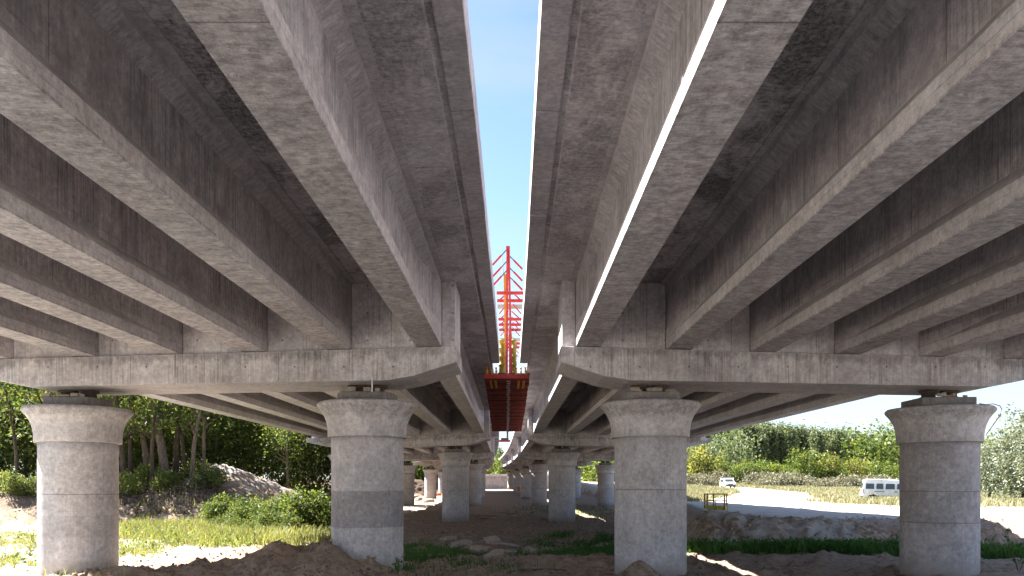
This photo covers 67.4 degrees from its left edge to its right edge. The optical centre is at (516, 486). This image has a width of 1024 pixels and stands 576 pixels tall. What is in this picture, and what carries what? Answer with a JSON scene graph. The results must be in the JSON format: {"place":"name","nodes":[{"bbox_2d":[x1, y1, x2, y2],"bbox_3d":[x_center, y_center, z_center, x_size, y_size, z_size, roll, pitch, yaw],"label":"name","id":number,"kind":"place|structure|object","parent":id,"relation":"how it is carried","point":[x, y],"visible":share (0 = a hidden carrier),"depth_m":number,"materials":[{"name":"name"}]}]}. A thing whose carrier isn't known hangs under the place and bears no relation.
{"place":"outdoors","nodes":[
{"label":"outdoors","id":0,"kind":"place"},
{"bbox_2d":[0,464,1023,575],"bbox_3d":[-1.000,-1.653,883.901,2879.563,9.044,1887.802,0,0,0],"label":"ground","id":1,"kind":"structure","parent":0,"point":[769,505],"depth_m":31.01,"materials":[{"name":"soil"}]},
{"bbox_2d":[0,467,35,494],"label":"undergrowth shrub","id":2,"kind":"object","parent":1,"relation":"on","point":[10,480],"visible":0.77,"depth_m":50.44,"materials":[{"name":"green plant"}]},
{"bbox_2d":[0,381,42,477],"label":"forest tree","id":3,"kind":"object","parent":1,"relation":"on","point":[7,392],"visible":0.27,"depth_m":52.93,"materials":[{"name":"green plant"}]},
{"bbox_2d":[12,478,36,495],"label":"undergrowth shrub","id":4,"kind":"object","parent":1,"relation":"on","point":[25,485],"visible":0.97,"depth_m":50.56,"materials":[{"name":"green plant"}]},
{"bbox_2d":[0,382,59,480],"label":"leafy tree","id":5,"kind":"object","parent":1,"relation":"on","point":[26,457],"visible":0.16,"depth_m":65.48,"materials":[{"name":"green plant"}]},
{"bbox_2d":[20,390,133,575],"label":"bridge pier","id":6,"kind":"structure","parent":1,"relation":"on","point":[78,440],"depth_m":19.22,"materials":[{"name":"concrete"}]},
{"bbox_2d":[98,395,157,481],"bbox_3d":[-27.971,-6.737,54.034,6.026,14.744,6.401,0,0,0],"label":"forest tree","id":7,"kind":"object","parent":1,"relation":"on","point":[122,456],"visible":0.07,"depth_m":53.79,"materials":[{"name":"green plant"}]},
{"bbox_2d":[119,469,145,495],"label":"undergrowth shrub","id":8,"kind":"object","parent":1,"relation":"on","point":[131,482],"visible":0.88,"depth_m":50.65,"materials":[{"name":"green plant"}]},
{"bbox_2d":[99,395,165,476],"bbox_3d":[-27.581,-6.755,56.315,7.054,14.672,6.042,0,0,0],"label":"forest tree","id":9,"kind":"object","parent":1,"relation":"on","point":[130,461],"visible":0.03,"depth_m":55.83,"materials":[{"name":"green plant"}]},
{"bbox_2d":[98,395,172,468],"bbox_3d":[-29.445,-6.512,58.003,6.832,14.198,6.117,0,0,0],"label":"forest tree","id":10,"kind":"object","parent":1,"relation":"on","point":[145,451],"visible":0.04,"depth_m":57.86,"materials":[{"name":"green plant"}]},
{"bbox_2d":[0,525,287,575],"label":"sparse grass","id":11,"kind":"structure","parent":1,"relation":"on","point":[34,533],"depth_m":27.74,"materials":[{"name":"plant"}]},
{"bbox_2d":[101,395,197,474],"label":"leafy tree","id":12,"kind":"object","parent":1,"relation":"on","point":[139,459],"visible":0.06,"depth_m":65.56,"materials":[{"name":"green plant"}]},
{"bbox_2d":[133,461,171,487],"bbox_3d":[-25.731,-0.753,53.991,2.655,2.148,2.821,0,0,-3],"label":"undergrowth shrub","id":13,"kind":"object","parent":1,"relation":"on","point":[144,473],"visible":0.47,"depth_m":53.44,"materials":[{"name":"green plant"}]},
{"bbox_2d":[125,395,189,488],"bbox_3d":[-25.032,-6.414,52.970,6.432,14.245,6.320,0,0,0],"label":"forest tree","id":14,"kind":"object","parent":1,"relation":"on","point":[155,403],"visible":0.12,"depth_m":52.82,"materials":[{"name":"green plant"}]},
{"bbox_2d":[123,395,193,486],"bbox_3d":[-25.946,-6.780,54.640,6.611,14.440,6.147,0,0,0],"label":"forest tree","id":15,"kind":"object","parent":1,"relation":"on","point":[162,453],"visible":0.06,"depth_m":54.74,"materials":[{"name":"green plant"}]},
{"bbox_2d":[0,472,330,547],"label":"meadow grass","id":16,"kind":"structure","parent":1,"relation":"on","point":[306,532],"depth_m":34.86,"materials":[{"name":"plant"}]},
{"bbox_2d":[0,478,330,572],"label":"sunny weeds","id":17,"kind":"object","parent":1,"relation":"on","point":[173,536],"visible":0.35,"depth_m":31.03,"materials":[{"name":"green plant"}]},
{"bbox_2d":[149,468,184,490],"bbox_3d":[-23.597,-0.514,51.689,2.240,1.809,2.186,0,0,-17],"label":"undergrowth shrub","id":18,"kind":"object","parent":1,"relation":"on","point":[159,481],"visible":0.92,"depth_m":51.52,"materials":[{"name":"green plant"}]},
{"bbox_2d":[119,483,231,517],"bbox_3d":[-23.157,1.111,50.472,9.796,2.837,4.771,0,0,0],"label":"dead brushwood","id":19,"kind":"object","parent":1,"relation":"on","point":[177,490],"visible":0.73,"depth_m":50.28,"materials":[{"name":"brown plant"}]},
{"bbox_2d":[149,401,212,478],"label":"forest tree","id":20,"kind":"object","parent":1,"relation":"on","point":[177,431],"visible":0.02,"depth_m":56.83,"materials":[{"name":"green plant"}]},
{"bbox_2d":[138,402,236,471],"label":"leafy tree","id":21,"kind":"object","parent":1,"relation":"on","point":[212,443],"visible":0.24,"depth_m":65.19,"materials":[{"name":"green plant"}]},
{"bbox_2d":[151,402,233,483],"bbox_3d":[-21.601,-6.664,54.026,7.153,14.123,5.855,0,0,0],"label":"forest tree","id":22,"kind":"object","parent":1,"relation":"on","point":[194,442],"visible":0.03,"depth_m":53.83,"materials":[{"name":"green plant"}]},
{"bbox_2d":[186,465,223,489],"bbox_3d":[-21.273,-0.659,52.885,2.373,1.916,2.316,0,0,-8],"label":"undergrowth shrub","id":23,"kind":"object","parent":1,"relation":"on","point":[214,479],"visible":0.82,"depth_m":52.44,"materials":[{"name":"green plant"}]},
{"bbox_2d":[169,405,247,476],"bbox_3d":[-21.978,-7.658,55.954,5.918,14.559,6.172,0,0,-41],"label":"forest tree","id":24,"kind":"object","parent":1,"relation":"on","point":[203,423],"visible":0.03,"depth_m":55.84,"materials":[{"name":"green plant"}]},
{"bbox_2d":[197,497,228,521],"bbox_3d":[-18.150,1.658,45.603,2.505,2.098,2.376,0,0,38],"label":"ditch bush","id":25,"kind":"object","parent":1,"relation":"on","point":[205,511],"visible":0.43,"depth_m":44.98,"materials":[{"name":"green plant"}]},
{"bbox_2d":[200,491,248,516],"bbox_3d":[-17.619,1.519,46.537,2.929,2.465,3.225,0,0,33],"label":"ditch bush","id":26,"kind":"object","parent":1,"relation":"on","point":[227,499],"visible":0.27,"depth_m":45.88,"materials":[{"name":"green plant"}]},
{"bbox_2d":[188,413,277,476],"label":"leafy tree","id":27,"kind":"object","parent":1,"relation":"on","point":[230,455],"visible":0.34,"depth_m":66.17,"materials":[{"name":"green plant"}]},
{"bbox_2d":[221,499,252,521],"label":"ditch bush","id":28,"kind":"object","parent":1,"relation":"on","point":[237,511],"visible":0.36,"depth_m":43.69,"materials":[{"name":"green plant"}]},
{"bbox_2d":[216,414,320,486],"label":"leafy tree","id":29,"kind":"object","parent":1,"relation":"on","point":[259,453],"visible":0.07,"depth_m":67.11,"materials":[{"name":"green plant"}]},
{"bbox_2d":[252,508,286,530],"bbox_3d":[-12.742,1.884,40.005,2.064,1.578,1.875,0,0,4],"label":"ditch bush","id":30,"kind":"object","parent":1,"relation":"on","point":[263,519],"visible":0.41,"depth_m":39.69,"materials":[{"name":"green plant"}]},
{"bbox_2d":[124,535,423,575],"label":"mound clods","id":31,"kind":"object","parent":1,"relation":"on","point":[291,571],"visible":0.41,"depth_m":18.40,"materials":[{"name":"soil"}]},
{"bbox_2d":[255,424,312,488],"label":"forest tree","id":32,"kind":"object","parent":1,"relation":"on","point":[288,439],"visible":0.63,"depth_m":60.84,"materials":[{"name":"green plant"}]},
{"bbox_2d":[270,511,303,530],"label":"ditch bush","id":33,"kind":"object","parent":1,"relation":"on","point":[290,521],"visible":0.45,"depth_m":39.41,"materials":[{"name":"green plant"}]},
{"bbox_2d":[250,425,330,500],"bbox_3d":[-17.712,-5.106,63.908,8.414,14.269,7.697,0,0,41],"label":"leafy tree","id":34,"kind":"object","parent":1,"relation":"on","point":[302,475],"visible":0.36,"depth_m":63.06,"materials":[{"name":"green plant"}]},
{"bbox_2d":[269,483,330,530],"bbox_3d":[-11.566,1.323,41.707,3.444,3.042,3.632,0,0,18],"label":"ditch bush","id":35,"kind":"object","parent":1,"relation":"on","point":[295,503],"visible":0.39,"depth_m":41.52,"materials":[{"name":"green plant"}]},
{"bbox_2d":[291,491,330,530],"bbox_3d":[-10.625,1.448,41.913,2.977,2.641,2.936,0,0,39],"label":"ditch bush","id":36,"kind":"object","parent":1,"relation":"on","point":[324,509],"visible":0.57,"depth_m":41.48,"materials":[{"name":"green plant"}]},
{"bbox_2d":[297,433,330,499],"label":"leafy tree","id":37,"kind":"object","parent":1,"relation":"on","point":[326,467],"visible":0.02,"depth_m":64.33,"materials":[{"name":"green plant"}]},
{"bbox_2d":[317,385,416,569],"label":"bridge pier","id":38,"kind":"structure","parent":1,"relation":"on","point":[367,430],"depth_m":19.18,"materials":[{"name":"concrete"}]},
{"bbox_2d":[0,281,461,395],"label":"cap beam","id":39,"kind":"structure","parent":38,"relation":"on","point":[385,350],"depth_m":19.00,"materials":[{"name":"concrete"}]},
{"bbox_2d":[0,336,13,358],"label":"concrete girder","id":40,"kind":"object","parent":39,"relation":"on","point":[6,348],"visible":0.25,"depth_m":18.91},
{"bbox_2d":[0,296,97,356],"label":"concrete girder","id":41,"kind":"object","parent":39,"relation":"on","point":[25,324],"visible":0.32,"depth_m":17.16,"materials":[{"name":"concrete"}]},
{"bbox_2d":[0,233,182,354],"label":"concrete girder","id":42,"kind":"object","parent":39,"relation":"on","point":[33,279],"visible":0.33,"depth_m":14.94,"materials":[{"name":"concrete"}]},
{"bbox_2d":[0,113,267,351],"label":"concrete girder","id":43,"kind":"object","parent":39,"relation":"on","point":[55,206],"visible":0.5,"depth_m":12.08,"materials":[{"name":"concrete"}]},
{"bbox_2d":[0,0,351,349],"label":"concrete girder","id":44,"kind":"object","parent":39,"relation":"on","point":[103,94],"visible":0.88,"depth_m":9.09,"materials":[{"name":"concrete"}]},
{"bbox_2d":[141,394,326,437],"bbox_3d":[-13.025,-4.078,36.545,0.620,1.660,31.540,0,0,-1],"label":"concrete girder","id":45,"kind":"object","parent":39,"relation":"on","point":[210,404],"visible":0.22,"depth_m":35.22,"materials":[{"name":"concrete"}]},
{"bbox_2d":[203,393,327,429],"bbox_3d":[-10.915,-4.137,36.545,0.620,1.660,31.540,0,0,-1],"label":"concrete girder","id":46,"kind":"object","parent":39,"relation":"on","point":[266,403],"visible":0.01,"depth_m":34.07,"materials":[{"name":"concrete"}]},
{"bbox_2d":[264,392,336,414],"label":"concrete girder","id":47,"kind":"object","parent":39,"relation":"on","point":[308,400],"depth_m":31.17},
{"bbox_2d":[172,0,441,346],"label":"concrete girder","id":48,"kind":"object","parent":39,"relation":"on","point":[294,72],"visible":0.91,"depth_m":8.49,"materials":[{"name":"concrete"}]},
{"bbox_2d":[121,0,499,457],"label":"bridge deck","id":49,"kind":"structure","parent":48,"relation":"on","point":[416,57],"depth_m":10.93,"materials":[{"name":"concrete"}]},
{"bbox_2d":[323,391,419,434],"bbox_3d":[-6.695,-4.255,36.545,0.620,1.660,31.540,0,0,-1],"label":"concrete girder","id":50,"kind":"object","parent":39,"relation":"on","point":[413,427],"visible":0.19,"depth_m":49.41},
{"bbox_2d":[385,384,450,433],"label":"concrete girder","id":51,"kind":"object","parent":39,"relation":"on","point":[433,409],"visible":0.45,"depth_m":39.57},
{"bbox_2d":[440,338,483,432],"bbox_3d":[-2.345,-4.377,36.545,0.620,1.660,31.540,0,0,-1],"label":"concrete girder","id":52,"kind":"object","parent":39,"relation":"on","point":[462,391],"visible":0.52,"depth_m":33.94,"materials":[{"name":"concrete"}]},
{"bbox_2d":[403,461,416,505],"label":"bridge pier","id":53,"kind":"structure","parent":1,"relation":"on","point":[409,472],"depth_m":85.39,"materials":[{"name":"concrete"}]},
{"bbox_2d":[423,467,438,498],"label":"bridge pier","id":54,"kind":"structure","parent":1,"relation":"on","point":[430,474],"depth_m":118.46,"materials":[{"name":"concrete"}]},
{"bbox_2d":[55,511,853,575],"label":"soil clods","id":55,"kind":"object","parent":1,"relation":"on","point":[363,571],"visible":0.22,"depth_m":21.89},
{"bbox_2d":[437,446,473,521],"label":"bridge pier","id":56,"kind":"structure","parent":1,"relation":"on","point":[455,463],"depth_m":52.28,"materials":[{"name":"concrete"}]},
{"bbox_2d":[306,409,490,447],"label":"cap beam","id":57,"kind":"structure","parent":56,"relation":"on","point":[463,434],"depth_m":52.10,"materials":[{"name":"concrete"}]},
{"bbox_2d":[469,460,484,506],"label":"bridge pier","id":58,"kind":"structure","parent":1,"relation":"on","point":[475,468],"depth_m":85.33,"materials":[{"name":"concrete"}]},
{"bbox_2d":[403,437,494,460],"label":"cap beam","id":59,"kind":"structure","parent":58,"relation":"on","point":[479,452],"depth_m":85.20,"materials":[{"name":"concrete"}]},
{"bbox_2d":[268,503,713,575],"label":"shaded grass","id":60,"kind":"structure","parent":1,"relation":"on","point":[410,567],"depth_m":29.69,"materials":[{"name":"plant"}]},
{"bbox_2d":[485,474,548,488],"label":"abutment wall","id":61,"kind":"structure","parent":1,"relation":"on","point":[496,481],"depth_m":205.00,"materials":[{"name":"concrete"}]},
{"bbox_2d":[518,466,530,498],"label":"bridge pier","id":62,"kind":"structure","parent":1,"relation":"on","point":[525,482],"depth_m":118.50,"materials":[{"name":"concrete"}]},
{"bbox_2d":[527,460,548,506],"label":"bridge pier","id":63,"kind":"structure","parent":1,"relation":"on","point":[538,469],"depth_m":85.36,"materials":[{"name":"concrete"}]},
{"bbox_2d":[517,437,613,461],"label":"cap beam","id":64,"kind":"structure","parent":63,"relation":"on","point":[533,452],"depth_m":85.20,"materials":[{"name":"concrete"}]},
{"bbox_2d":[543,446,579,521],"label":"bridge pier","id":65,"kind":"structure","parent":1,"relation":"on","point":[562,463],"depth_m":52.28,"materials":[{"name":"concrete"}]},
{"bbox_2d":[527,409,710,447],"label":"cap beam","id":66,"kind":"structure","parent":65,"relation":"on","point":[553,434],"depth_m":52.10,"materials":[{"name":"concrete"}]},
{"bbox_2d":[594,461,613,506],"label":"bridge pier","id":67,"kind":"structure","parent":1,"relation":"on","point":[605,484],"depth_m":85.39,"materials":[{"name":"concrete"}]},
{"bbox_2d":[601,385,700,575],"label":"bridge pier","id":68,"kind":"structure","parent":1,"relation":"on","point":[650,431],"depth_m":19.18,"materials":[{"name":"grey concrete"}]},
{"bbox_2d":[687,444,726,478],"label":"roadside bush","id":69,"kind":"object","parent":1,"relation":"on","point":[692,462],"visible":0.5,"depth_m":146.67,"materials":[{"name":"green plant"}]},
{"bbox_2d":[687,437,737,464],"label":"broad tree","id":70,"kind":"object","parent":1,"relation":"on","point":[713,450],"visible":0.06,"depth_m":162.89,"materials":[{"name":"green plant"}]},
{"bbox_2d":[704,493,727,509],"bbox_3d":[12.892,0.999,49.680,1.340,1.130,1.040,0,0,24],"label":"lifting cage","id":71,"kind":"object","parent":1,"relation":"on","point":[714,507],"visible":0.84,"depth_m":49.37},
{"bbox_2d":[707,429,761,465],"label":"broad tree","id":72,"kind":"object","parent":1,"relation":"on","point":[736,455],"visible":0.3,"depth_m":183.29,"materials":[{"name":"green plant"}]},
{"bbox_2d":[731,426,756,463],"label":"poplar tree","id":73,"kind":"object","parent":1,"relation":"on","point":[744,429],"visible":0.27,"depth_m":203.38,"materials":[{"name":"green plant"}]},
{"bbox_2d":[752,422,775,463],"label":"poplar tree","id":74,"kind":"object","parent":1,"relation":"on","point":[763,433],"visible":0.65,"depth_m":202.78,"materials":[{"name":"green plant"}]},
{"bbox_2d":[744,457,787,475],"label":"roadside bush","id":75,"kind":"object","parent":1,"relation":"on","point":[767,468],"visible":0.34,"depth_m":150.52,"materials":[{"name":"green plant"}]},
{"bbox_2d":[768,421,784,465],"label":"poplar tree","id":76,"kind":"object","parent":1,"relation":"on","point":[776,444],"visible":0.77,"depth_m":202.67,"materials":[{"name":"green plant"}]},
{"bbox_2d":[763,470,801,485],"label":"scrub bush","id":77,"kind":"object","parent":1,"relation":"on","point":[777,480],"visible":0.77,"depth_m":125.99,"materials":[{"name":"beige plant"}]},
{"bbox_2d":[778,421,801,468],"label":"poplar tree","id":78,"kind":"object","parent":1,"relation":"on","point":[789,440],"visible":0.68,"depth_m":201.61,"materials":[{"name":"green plant"}]},
{"bbox_2d":[782,446,834,478],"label":"roadside bush","id":79,"kind":"object","parent":1,"relation":"on","point":[813,469],"visible":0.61,"depth_m":148.30,"materials":[{"name":"green plant"}]},
{"bbox_2d":[805,424,828,463],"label":"poplar tree","id":80,"kind":"object","parent":1,"relation":"on","point":[815,439],"visible":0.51,"depth_m":202.89,"materials":[{"name":"green plant"}]},
{"bbox_2d":[812,448,843,477],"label":"roadside bush","id":81,"kind":"object","parent":1,"relation":"on","point":[835,463],"visible":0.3,"depth_m":150.59,"materials":[{"name":"green plant"}]},
{"bbox_2d":[825,425,849,469],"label":"poplar tree","id":82,"kind":"object","parent":1,"relation":"on","point":[835,440],"visible":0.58,"depth_m":202.89,"materials":[{"name":"green plant"}]},
{"bbox_2d":[687,482,1023,507],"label":"field grass","id":83,"kind":"structure","parent":1,"relation":"on","point":[841,494],"depth_m":87.36,"materials":[{"name":"plant"}]},
{"bbox_2d":[687,534,1023,558],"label":"berm foot grass","id":84,"kind":"structure","parent":1,"relation":"on","point":[767,548],"depth_m":26.96,"materials":[{"name":"plant"}]},
{"bbox_2d":[688,508,1023,545],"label":"bank clods","id":85,"kind":"object","parent":1,"relation":"on","point":[842,526],"visible":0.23,"depth_m":31.42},
{"bbox_2d":[840,453,871,476],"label":"roadside bush","id":86,"kind":"object","parent":1,"relation":"on","point":[855,468],"visible":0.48,"depth_m":151.00,"materials":[{"name":"green plant"}]},
{"bbox_2d":[837,416,898,470],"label":"broad tree","id":87,"kind":"object","parent":1,"relation":"on","point":[884,451],"visible":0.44,"depth_m":163.76,"materials":[{"name":"green plant"}]},
{"bbox_2d":[863,457,891,476],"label":"roadside bush","id":88,"kind":"object","parent":1,"relation":"on","point":[875,467],"visible":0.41,"depth_m":154.00,"materials":[{"name":"green plant"}]},
{"bbox_2d":[859,479,898,496],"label":"minibus","id":89,"kind":"object","parent":1,"relation":"on","point":[880,487],"visible":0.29,"depth_m":77.65,"materials":[{"name":"white paint"}]},
{"bbox_2d":[884,390,996,575],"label":"bridge pier","id":90,"kind":"structure","parent":1,"relation":"on","point":[940,437],"depth_m":19.22,"materials":[{"name":"grey concrete"}]},
{"bbox_2d":[557,281,1023,395],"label":"cap beam","id":91,"kind":"structure","parent":90,"relation":"on","point":[629,352],"depth_m":19.00,"materials":[{"name":"concrete"}]},
{"bbox_2d":[533,337,577,432],"bbox_3d":[1.615,-4.377,36.545,0.620,1.660,31.540,0,0,-1],"label":"concrete girder","id":92,"kind":"object","parent":91,"relation":"on","point":[555,390],"visible":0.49,"depth_m":33.65,"materials":[{"name":"concrete"}]},
{"bbox_2d":[566,384,631,433],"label":"concrete girder","id":93,"kind":"object","parent":91,"relation":"on","point":[584,410],"visible":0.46,"depth_m":39.70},
{"bbox_2d":[597,391,694,434],"bbox_3d":[5.965,-4.255,36.545,0.620,1.660,31.540,0,0,-1],"label":"concrete girder","id":94,"kind":"object","parent":91,"relation":"on","point":[603,426],"visible":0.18,"depth_m":49.32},
{"bbox_2d":[575,0,812,346],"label":"concrete girder","id":95,"kind":"object","parent":91,"relation":"on","point":[706,66],"visible":0.94,"depth_m":8.45,"materials":[{"name":"concrete"}]},
{"bbox_2d":[499,0,877,459],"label":"bridge deck","id":96,"kind":"structure","parent":95,"relation":"on","point":[589,56],"depth_m":10.95,"materials":[{"name":"concrete"}]},
{"bbox_2d":[484,246,529,438],"bbox_3d":[-0.517,-7.011,46.812,2.305,6.619,27.907,0,0,-1],"label":"formwork gantry","id":97,"kind":"object","parent":96,"relation":"attached to","point":[507,394],"visible":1,"depth_m":35.34,"materials":[{"name":"metal"}]},
{"bbox_2d":[681,391,752,414],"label":"concrete girder","id":98,"kind":"object","parent":91,"relation":"on","point":[708,400],"visible":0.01,"depth_m":31.22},
{"bbox_2d":[690,393,814,429],"bbox_3d":[10.185,-4.137,36.545,0.620,1.660,31.540,0,0,-1],"label":"concrete girder","id":99,"kind":"object","parent":91,"relation":"on","point":[753,402],"visible":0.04,"depth_m":34.08,"materials":[{"name":"concrete"}]},
{"bbox_2d":[690,394,876,437],"bbox_3d":[12.295,-4.078,36.545,0.620,1.660,31.540,0,0,-1],"label":"concrete girder","id":100,"kind":"object","parent":91,"relation":"on","point":[806,404],"visible":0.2,"depth_m":35.23,"materials":[{"name":"concrete"}]},
{"bbox_2d":[665,0,1023,349],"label":"concrete girder","id":101,"kind":"object","parent":91,"relation":"on","point":[901,93],"visible":0.91,"depth_m":8.85,"materials":[{"name":"concrete"}]},
{"bbox_2d":[750,91,1023,351],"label":"concrete girder","id":102,"kind":"object","parent":91,"relation":"on","point":[963,195],"visible":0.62,"depth_m":11.68,"materials":[{"name":"concrete"}]},
{"bbox_2d":[834,224,1023,354],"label":"concrete girder","id":103,"kind":"object","parent":91,"relation":"on","point":[987,273],"visible":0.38,"depth_m":14.68,"materials":[{"name":"concrete"}]},
{"bbox_2d":[919,292,1023,356],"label":"concrete girder","id":104,"kind":"object","parent":91,"relation":"on","point":[998,320],"visible":0.3,"depth_m":17.00,"materials":[{"name":"concrete"}]},
{"bbox_2d":[1004,333,1023,358],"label":"concrete girder","id":105,"kind":"object","parent":91,"relation":"on","point":[1013,347],"visible":0.25,"depth_m":18.78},
{"bbox_2d":[980,432,1013,497],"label":"silver willow","id":106,"kind":"object","parent":1,"relation":"on","point":[985,478],"visible":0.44,"depth_m":74.28,"materials":[{"name":"green plant"}]},
{"bbox_2d":[982,402,1023,497],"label":"silver willow","id":107,"kind":"object","parent":1,"relation":"on","point":[1002,457],"visible":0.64,"depth_m":70.25,"materials":[{"name":"green plant"}]},
{"bbox_2d":[1002,409,1023,492],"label":"silver willow","id":108,"kind":"object","parent":1,"relation":"on","point":[1020,446],"visible":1,"depth_m":67.52,"materials":[{"name":"green plant"}]},
{"bbox_2d":[10,0,1023,478],"label":"sky","id":109,"kind":"structure","parent":0,"point":[504,33],"materials":[{"name":"blue"}]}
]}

